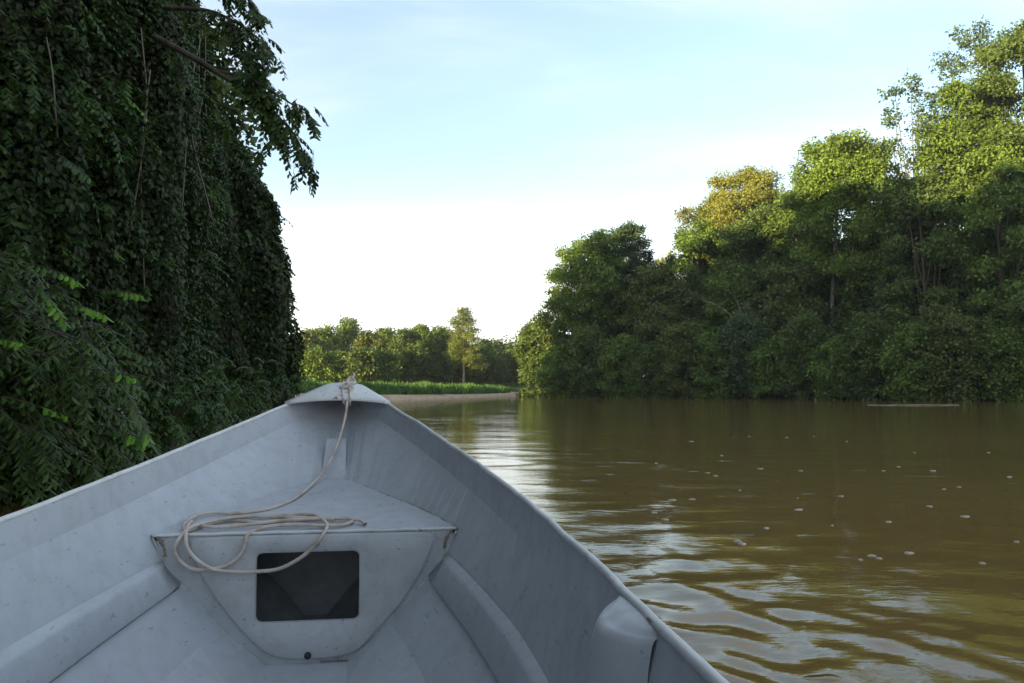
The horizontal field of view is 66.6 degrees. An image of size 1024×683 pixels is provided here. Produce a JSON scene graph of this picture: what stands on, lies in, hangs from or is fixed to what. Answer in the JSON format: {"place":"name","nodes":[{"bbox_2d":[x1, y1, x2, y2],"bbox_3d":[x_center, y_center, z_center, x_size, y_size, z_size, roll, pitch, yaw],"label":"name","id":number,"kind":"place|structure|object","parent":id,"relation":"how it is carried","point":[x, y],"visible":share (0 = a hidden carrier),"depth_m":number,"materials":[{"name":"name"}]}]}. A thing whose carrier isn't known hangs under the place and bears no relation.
{"place":"outdoors","nodes":[
{"label":"outdoors","id":0,"kind":"place"},
{"bbox_2d":[295,391,517,399],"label":"sandbar","id":1,"kind":"structure","parent":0,"point":[414,396],"depth_m":100.10,"materials":[{"name":"beige sand"}]},
{"bbox_2d":[291,378,537,394],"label":"tall grass","id":2,"kind":"structure","parent":0,"point":[403,388],"depth_m":105.34,"materials":[{"name":"green plant"}]},
{"bbox_2d":[0,395,1023,682],"bbox_3d":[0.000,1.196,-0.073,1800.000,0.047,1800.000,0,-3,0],"label":"river water","id":3,"kind":"structure","parent":0,"point":[794,595],"depth_m":7.46,"materials":[{"name":"brown liquid"}]},
{"bbox_2d":[0,382,728,682],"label":"open boat","id":4,"kind":"object","parent":3,"relation":"on","point":[449,562],"visible":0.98,"depth_m":2.75,"materials":[{"name":"paint"}]},
{"bbox_2d":[173,372,366,573],"bbox_3d":[-0.997,0.510,3.712,0.684,0.764,1.798,0,-4,-8],"label":"mooring rope","id":5,"kind":"object","parent":4,"relation":"attached to","point":[285,519],"visible":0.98,"depth_m":2.93,"materials":[{"name":"fabric"}]},
{"bbox_2d":[13,389,1023,486],"bbox_3d":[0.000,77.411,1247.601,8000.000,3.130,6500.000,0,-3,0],"label":"ground","id":6,"kind":"structure","parent":0,"point":[192,436],"depth_m":78.51,"materials":[{"name":"soil"}]},
{"bbox_2d":[0,404,149,507],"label":"riverside bush","id":7,"kind":"object","parent":6,"relation":"on","point":[8,470],"visible":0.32,"depth_m":8.30,"materials":[{"name":"green plant"}]},
{"bbox_2d":[0,0,155,420],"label":"vine covered tree","id":8,"kind":"object","parent":6,"relation":"on","point":[75,203],"visible":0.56,"depth_m":11.94,"materials":[{"name":"green plant"}]},
{"bbox_2d":[0,153,164,508],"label":"riverside bush","id":9,"kind":"object","parent":6,"relation":"on","point":[72,385],"visible":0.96,"depth_m":7.51,"materials":[{"name":"green plant"}]},
{"bbox_2d":[0,0,230,431],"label":"vine covered tree","id":10,"kind":"object","parent":6,"relation":"on","point":[170,282],"visible":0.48,"depth_m":13.94,"materials":[{"name":"green plant"}]},
{"bbox_2d":[0,0,328,272],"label":"riverside tree","id":11,"kind":"object","parent":6,"relation":"on","point":[263,101],"visible":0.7,"depth_m":11.51,"materials":[{"name":"green plant"}]},
{"bbox_2d":[87,357,241,462],"bbox_3d":[-5.984,1.211,12.906,2.777,1.946,3.019,0,-3,0],"label":"riverside bush","id":12,"kind":"object","parent":6,"relation":"on","point":[174,425],"visible":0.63,"depth_m":12.96,"materials":[{"name":"green plant"}]},
{"bbox_2d":[104,0,232,420],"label":"vine covered tree","id":13,"kind":"object","parent":6,"relation":"on","point":[209,263],"visible":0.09,"depth_m":18.77,"materials":[{"name":"green plant"}]},
{"bbox_2d":[179,355,277,439],"bbox_3d":[-6.916,1.379,17.280,3.067,2.110,3.273,0,-3,0],"label":"riverside bush","id":14,"kind":"object","parent":6,"relation":"on","point":[239,392],"visible":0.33,"depth_m":17.55,"materials":[{"name":"green plant"}]},
{"bbox_2d":[197,4,282,177],"bbox_3d":[-14.522,-6.635,31.557,10.435,18.535,9.663,1,-4,-10],"label":"tree","id":15,"kind":"object","parent":6,"relation":"on","point":[217,85],"visible":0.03,"depth_m":31.17,"materials":[{"name":"green plant"}]},
{"bbox_2d":[197,132,308,411],"bbox_3d":[-10.356,-2.275,26.194,7.111,9.827,7.201,2,-4,-33],"label":"vine covered tree","id":16,"kind":"object","parent":6,"relation":"on","point":[255,298],"visible":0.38,"depth_m":24.88,"materials":[{"name":"green plant"}]},
{"bbox_2d":[208,368,306,423],"bbox_3d":[-7.879,1.795,23.500,3.316,2.072,3.260,0,-3,0],"label":"riverside bush","id":17,"kind":"object","parent":6,"relation":"on","point":[266,402],"visible":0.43,"depth_m":23.63,"materials":[{"name":"green plant"}]},
{"bbox_2d":[292,327,332,364],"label":"tree","id":18,"kind":"object","parent":6,"relation":"on","point":[310,338],"visible":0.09,"depth_m":149.72,"materials":[{"name":"green plant"}]},
{"bbox_2d":[299,344,342,382],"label":"tree","id":19,"kind":"object","parent":6,"relation":"on","point":[314,360],"visible":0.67,"depth_m":137.97,"materials":[{"name":"green plant"}]},
{"bbox_2d":[306,322,347,353],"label":"tree","id":20,"kind":"object","parent":6,"relation":"on","point":[333,340],"visible":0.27,"depth_m":157.43,"materials":[{"name":"green plant"}]},
{"bbox_2d":[320,349,349,382],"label":"tree","id":21,"kind":"object","parent":6,"relation":"on","point":[337,355],"visible":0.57,"depth_m":139.74,"materials":[{"name":"green plant"}]},
{"bbox_2d":[334,314,363,362],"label":"tree","id":22,"kind":"object","parent":6,"relation":"on","point":[349,328],"visible":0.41,"depth_m":164.16,"materials":[{"name":"green plant"}]},
{"bbox_2d":[339,343,384,381],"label":"tree","id":23,"kind":"object","parent":6,"relation":"on","point":[362,364],"visible":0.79,"depth_m":137.97,"materials":[{"name":"green plant"}]},
{"bbox_2d":[351,328,387,350],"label":"tree","id":24,"kind":"object","parent":6,"relation":"on","point":[369,339],"visible":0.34,"depth_m":150.87,"materials":[{"name":"green plant"}]},
{"bbox_2d":[370,325,398,350],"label":"tree","id":25,"kind":"object","parent":6,"relation":"on","point":[385,332],"visible":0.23,"depth_m":159.33,"materials":[{"name":"green plant"}]},
{"bbox_2d":[372,348,406,384],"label":"tree","id":26,"kind":"object","parent":6,"relation":"on","point":[391,361],"visible":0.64,"depth_m":141.24,"materials":[{"name":"green plant"}]},
{"bbox_2d":[386,327,421,377],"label":"tree","id":27,"kind":"object","parent":6,"relation":"on","point":[402,335],"visible":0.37,"depth_m":149.32,"materials":[{"name":"green plant"}]},
{"bbox_2d":[398,341,434,382],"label":"tree","id":28,"kind":"object","parent":6,"relation":"on","point":[418,356],"visible":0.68,"depth_m":146.44,"materials":[{"name":"green plant"}]},
{"bbox_2d":[406,323,440,381],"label":"tree","id":29,"kind":"object","parent":6,"relation":"on","point":[427,335],"visible":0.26,"depth_m":157.44,"materials":[{"name":"green plant"}]},
{"bbox_2d":[426,347,457,384],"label":"tree","id":30,"kind":"object","parent":6,"relation":"on","point":[444,370],"visible":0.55,"depth_m":157.85,"materials":[{"name":"green plant"}]},
{"bbox_2d":[432,325,461,382],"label":"tree","id":31,"kind":"object","parent":6,"relation":"on","point":[441,342],"visible":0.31,"depth_m":163.43,"materials":[{"name":"green plant"}]},
{"bbox_2d":[447,338,469,383],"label":"tree","id":32,"kind":"object","parent":6,"relation":"on","point":[459,375],"visible":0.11,"depth_m":169.74,"materials":[{"name":"green plant"}]},
{"bbox_2d":[441,303,489,383],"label":"tall tree","id":33,"kind":"object","parent":6,"relation":"on","point":[460,334],"visible":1,"depth_m":149.54,"materials":[{"name":"green plant"}]},
{"bbox_2d":[461,335,499,384],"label":"tree","id":34,"kind":"object","parent":6,"relation":"on","point":[488,350],"visible":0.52,"depth_m":168.05,"materials":[{"name":"green plant"}]},
{"bbox_2d":[473,353,510,385],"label":"tree","id":35,"kind":"object","parent":6,"relation":"on","point":[499,367],"visible":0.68,"depth_m":167.55,"materials":[{"name":"green plant"}]},
{"bbox_2d":[493,340,506,357],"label":"tree","id":36,"kind":"object","parent":6,"relation":"on","point":[497,347],"visible":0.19,"depth_m":177.85,"materials":[{"name":"green plant"}]},
{"bbox_2d":[496,349,523,384],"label":"tree","id":37,"kind":"object","parent":6,"relation":"on","point":[513,368],"visible":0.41,"depth_m":183.96,"materials":[{"name":"green plant"}]},
{"bbox_2d":[511,318,570,396],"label":"rainforest tree","id":38,"kind":"object","parent":6,"relation":"on","point":[527,354],"visible":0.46,"depth_m":119.95,"materials":[{"name":"green plant"}]},
{"bbox_2d":[531,342,579,397],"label":"riverside bush","id":39,"kind":"object","parent":6,"relation":"on","point":[552,366],"visible":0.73,"depth_m":110.58,"materials":[{"name":"green plant"}]},
{"bbox_2d":[526,286,594,396],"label":"rainforest tree","id":40,"kind":"object","parent":6,"relation":"on","point":[543,333],"visible":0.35,"depth_m":115.31,"materials":[{"name":"green plant"}]},
{"bbox_2d":[560,322,617,397],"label":"riverside bush","id":41,"kind":"object","parent":6,"relation":"on","point":[586,337],"visible":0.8,"depth_m":107.42,"materials":[{"name":"green plant"}]},
{"bbox_2d":[539,227,642,392],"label":"rainforest tree","id":42,"kind":"object","parent":6,"relation":"on","point":[591,279],"visible":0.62,"depth_m":114.90,"materials":[{"name":"green plant"}]},
{"bbox_2d":[580,296,640,390],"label":"understorey tree","id":43,"kind":"object","parent":6,"relation":"on","point":[609,321],"visible":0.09,"depth_m":115.50,"materials":[{"name":"green plant"}]},
{"bbox_2d":[592,333,645,397],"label":"riverside bush","id":44,"kind":"object","parent":6,"relation":"on","point":[614,353],"visible":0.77,"depth_m":104.67,"materials":[{"name":"green plant"}]},
{"bbox_2d":[606,219,662,322],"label":"rainforest tree","id":45,"kind":"object","parent":6,"relation":"on","point":[637,244],"visible":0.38,"depth_m":120.11,"materials":[{"name":"green plant"}]},
{"bbox_2d":[294,236,987,384],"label":"distant forest","id":46,"kind":"object","parent":6,"relation":"on","point":[508,345],"depth_m":198.19,"materials":[{"name":"green plant"}]},
{"bbox_2d":[624,256,657,380],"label":"understorey tree","id":47,"kind":"object","parent":6,"relation":"on","point":[629,273],"depth_m":126.86,"materials":[{"name":"green plant"}]},
{"bbox_2d":[624,336,675,397],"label":"riverside bush","id":48,"kind":"object","parent":6,"relation":"on","point":[649,356],"visible":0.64,"depth_m":102.36,"materials":[{"name":"green plant"}]},
{"bbox_2d":[608,259,706,391],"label":"rainforest tree","id":49,"kind":"object","parent":6,"relation":"on","point":[653,315],"visible":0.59,"depth_m":109.35,"materials":[{"name":"green plant"}]},
{"bbox_2d":[654,250,679,274],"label":"rainforest tree","id":50,"kind":"object","parent":6,"relation":"on","point":[664,261],"visible":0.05,"depth_m":135.02,"materials":[{"name":"green plant"}]},
{"bbox_2d":[650,317,714,397],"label":"riverside bush","id":51,"kind":"object","parent":6,"relation":"on","point":[679,340],"visible":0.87,"depth_m":100.53,"materials":[{"name":"green plant"}]},
{"bbox_2d":[643,217,732,375],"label":"rainforest tree","id":52,"kind":"object","parent":6,"relation":"on","point":[694,241],"visible":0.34,"depth_m":118.50,"materials":[{"name":"green plant"}]},
{"bbox_2d":[654,286,731,391],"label":"understorey tree","id":53,"kind":"object","parent":6,"relation":"on","point":[700,316],"visible":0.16,"depth_m":110.13,"materials":[{"name":"green plant"}]},
{"bbox_2d":[674,204,712,286],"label":"rainforest tree","id":54,"kind":"object","parent":6,"relation":"on","point":[687,211],"visible":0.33,"depth_m":127.33,"materials":[{"name":"green plant"}]},
{"bbox_2d":[686,327,741,398],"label":"riverside bush","id":55,"kind":"object","parent":6,"relation":"on","point":[713,384],"visible":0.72,"depth_m":98.58,"materials":[{"name":"green plant"}]},
{"bbox_2d":[692,262,765,383],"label":"understorey tree","id":56,"kind":"object","parent":6,"relation":"on","point":[726,287],"visible":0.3,"depth_m":107.92,"materials":[{"name":"green plant"}]},
{"bbox_2d":[672,163,799,289],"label":"rainforest tree","id":57,"kind":"object","parent":6,"relation":"on","point":[723,205],"visible":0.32,"depth_m":126.10,"materials":[{"name":"green plant"}]},
{"bbox_2d":[709,307,775,398],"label":"riverside bush","id":58,"kind":"object","parent":6,"relation":"on","point":[744,332],"visible":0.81,"depth_m":96.53,"materials":[{"name":"green plant"}]},
{"bbox_2d":[702,297,735,320],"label":"bare branch","id":59,"kind":"object","parent":58,"relation":"attached to","point":[719,306],"visible":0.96,"depth_m":98.87,"materials":[{"name":"grey plant"}]},
{"bbox_2d":[735,297,750,318],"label":"bare branch","id":60,"kind":"object","parent":58,"relation":"attached to","point":[741,307],"visible":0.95,"depth_m":99.09,"materials":[{"name":"grey plant"}]},
{"bbox_2d":[707,197,797,326],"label":"rainforest tree","id":61,"kind":"object","parent":6,"relation":"on","point":[747,235],"visible":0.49,"depth_m":110.09,"materials":[{"name":"green plant"}]},
{"bbox_2d":[736,285,795,384],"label":"understorey tree","id":62,"kind":"object","parent":6,"relation":"on","point":[746,307],"visible":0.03,"depth_m":105.05,"materials":[{"name":"green plant"}]},
{"bbox_2d":[743,330,803,398],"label":"riverside bush","id":63,"kind":"object","parent":6,"relation":"on","point":[767,348],"visible":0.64,"depth_m":93.76,"materials":[{"name":"green plant"}]},
{"bbox_2d":[747,260,832,391],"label":"rainforest tree","id":64,"kind":"object","parent":6,"relation":"on","point":[796,277],"visible":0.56,"depth_m":98.50,"materials":[{"name":"green plant"}]},
{"bbox_2d":[758,185,840,376],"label":"rainforest tree","id":65,"kind":"object","parent":6,"relation":"on","point":[784,242],"visible":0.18,"depth_m":109.57,"materials":[{"name":"green plant"}]},
{"bbox_2d":[772,308,838,399],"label":"riverside bush","id":66,"kind":"object","parent":6,"relation":"on","point":[810,329],"visible":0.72,"depth_m":90.04,"materials":[{"name":"green plant"}]},
{"bbox_2d":[784,227,832,255],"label":"understorey tree","id":67,"kind":"object","parent":6,"relation":"on","point":[797,237],"depth_m":119.84,"materials":[{"name":"green plant"}]},
{"bbox_2d":[794,270,866,344],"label":"understorey tree","id":68,"kind":"object","parent":6,"relation":"on","point":[825,286],"visible":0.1,"depth_m":100.73,"materials":[{"name":"green plant"}]},
{"bbox_2d":[802,333,877,399],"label":"riverside bush","id":69,"kind":"object","parent":6,"relation":"on","point":[822,368],"visible":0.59,"depth_m":85.44,"materials":[{"name":"green plant"}]},
{"bbox_2d":[772,126,913,333],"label":"rainforest tree","id":70,"kind":"object","parent":6,"relation":"on","point":[834,179],"visible":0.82,"depth_m":96.30,"materials":[{"name":"green plant"}]},
{"bbox_2d":[825,308,907,400],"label":"riverside bush","id":71,"kind":"object","parent":6,"relation":"on","point":[869,332],"visible":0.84,"depth_m":82.16,"materials":[{"name":"green plant"}]},
{"bbox_2d":[820,203,913,378],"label":"rainforest tree","id":72,"kind":"object","parent":6,"relation":"on","point":[840,323],"visible":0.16,"depth_m":97.07,"materials":[{"name":"green plant"}]},
{"bbox_2d":[843,262,922,386],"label":"understorey tree","id":73,"kind":"object","parent":6,"relation":"on","point":[877,304],"visible":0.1,"depth_m":92.69,"materials":[{"name":"green plant"}]},
{"bbox_2d":[877,325,898,400],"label":"tree","id":74,"kind":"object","parent":6,"relation":"on","point":[890,333],"depth_m":81.57,"materials":[{"name":"green plant"}]},
{"bbox_2d":[864,68,949,372],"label":"rainforest tree","id":75,"kind":"object","parent":6,"relation":"on","point":[889,122],"visible":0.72,"depth_m":92.93,"materials":[{"name":"green plant"}]},
{"bbox_2d":[871,318,950,400],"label":"riverside bush","id":76,"kind":"object","parent":6,"relation":"on","point":[893,357],"visible":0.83,"depth_m":77.39,"materials":[{"name":"green plant"}]},
{"bbox_2d":[869,168,977,392],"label":"rainforest tree","id":77,"kind":"object","parent":6,"relation":"on","point":[918,209],"visible":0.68,"depth_m":85.56,"materials":[{"name":"green plant"}]},
{"bbox_2d":[901,299,986,401],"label":"riverside bush","id":78,"kind":"object","parent":6,"relation":"on","point":[952,331],"visible":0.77,"depth_m":75.49,"materials":[{"name":"green plant"}]},
{"bbox_2d":[908,237,984,375],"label":"understorey tree","id":79,"kind":"object","parent":6,"relation":"on","point":[943,274],"visible":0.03,"depth_m":89.30,"materials":[{"name":"green plant"}]},
{"bbox_2d":[887,76,1022,311],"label":"rainforest tree","id":80,"kind":"object","parent":6,"relation":"on","point":[953,92],"visible":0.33,"depth_m":89.59,"materials":[{"name":"green plant"}]},
{"bbox_2d":[926,19,1023,368],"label":"rainforest tree","id":81,"kind":"object","parent":6,"relation":"on","point":[1000,87],"visible":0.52,"depth_m":86.59,"materials":[{"name":"green plant"}]},
{"bbox_2d":[926,15,1023,229],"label":"rainforest tree","id":82,"kind":"object","parent":6,"relation":"on","point":[967,44],"visible":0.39,"depth_m":95.30,"materials":[{"name":"green plant"}]},
{"bbox_2d":[949,246,1004,321],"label":"understorey tree","id":83,"kind":"object","parent":6,"relation":"on","point":[975,279],"visible":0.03,"depth_m":87.11,"materials":[{"name":"green plant"}]},
{"bbox_2d":[947,314,1008,399],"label":"riverside bush","id":84,"kind":"object","parent":6,"relation":"on","point":[977,323],"visible":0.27,"depth_m":76.16,"materials":[{"name":"green plant"}]},
{"bbox_2d":[936,139,1023,332],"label":"rainforest tree","id":85,"kind":"object","parent":6,"relation":"on","point":[1009,164],"visible":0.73,"depth_m":81.58,"materials":[{"name":"green plant"}]},
{"bbox_2d":[969,320,1023,401],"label":"riverside bush","id":86,"kind":"object","parent":6,"relation":"on","point":[996,380],"visible":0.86,"depth_m":74.72,"materials":[{"name":"green plant"}]},
{"bbox_2d":[983,239,1023,328],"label":"understorey tree","id":87,"kind":"object","parent":6,"relation":"on","point":[993,282],"visible":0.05,"depth_m":84.50,"materials":[{"name":"green plant"}]},
{"bbox_2d":[999,291,1023,394],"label":"riverside bush","id":88,"kind":"object","parent":6,"relation":"on","point":[1013,312],"visible":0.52,"depth_m":75.42,"materials":[{"name":"green plant"}]},
{"bbox_2d":[198,0,1023,347],"label":"sky","id":89,"kind":"structure","parent":0,"point":[464,141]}
]}

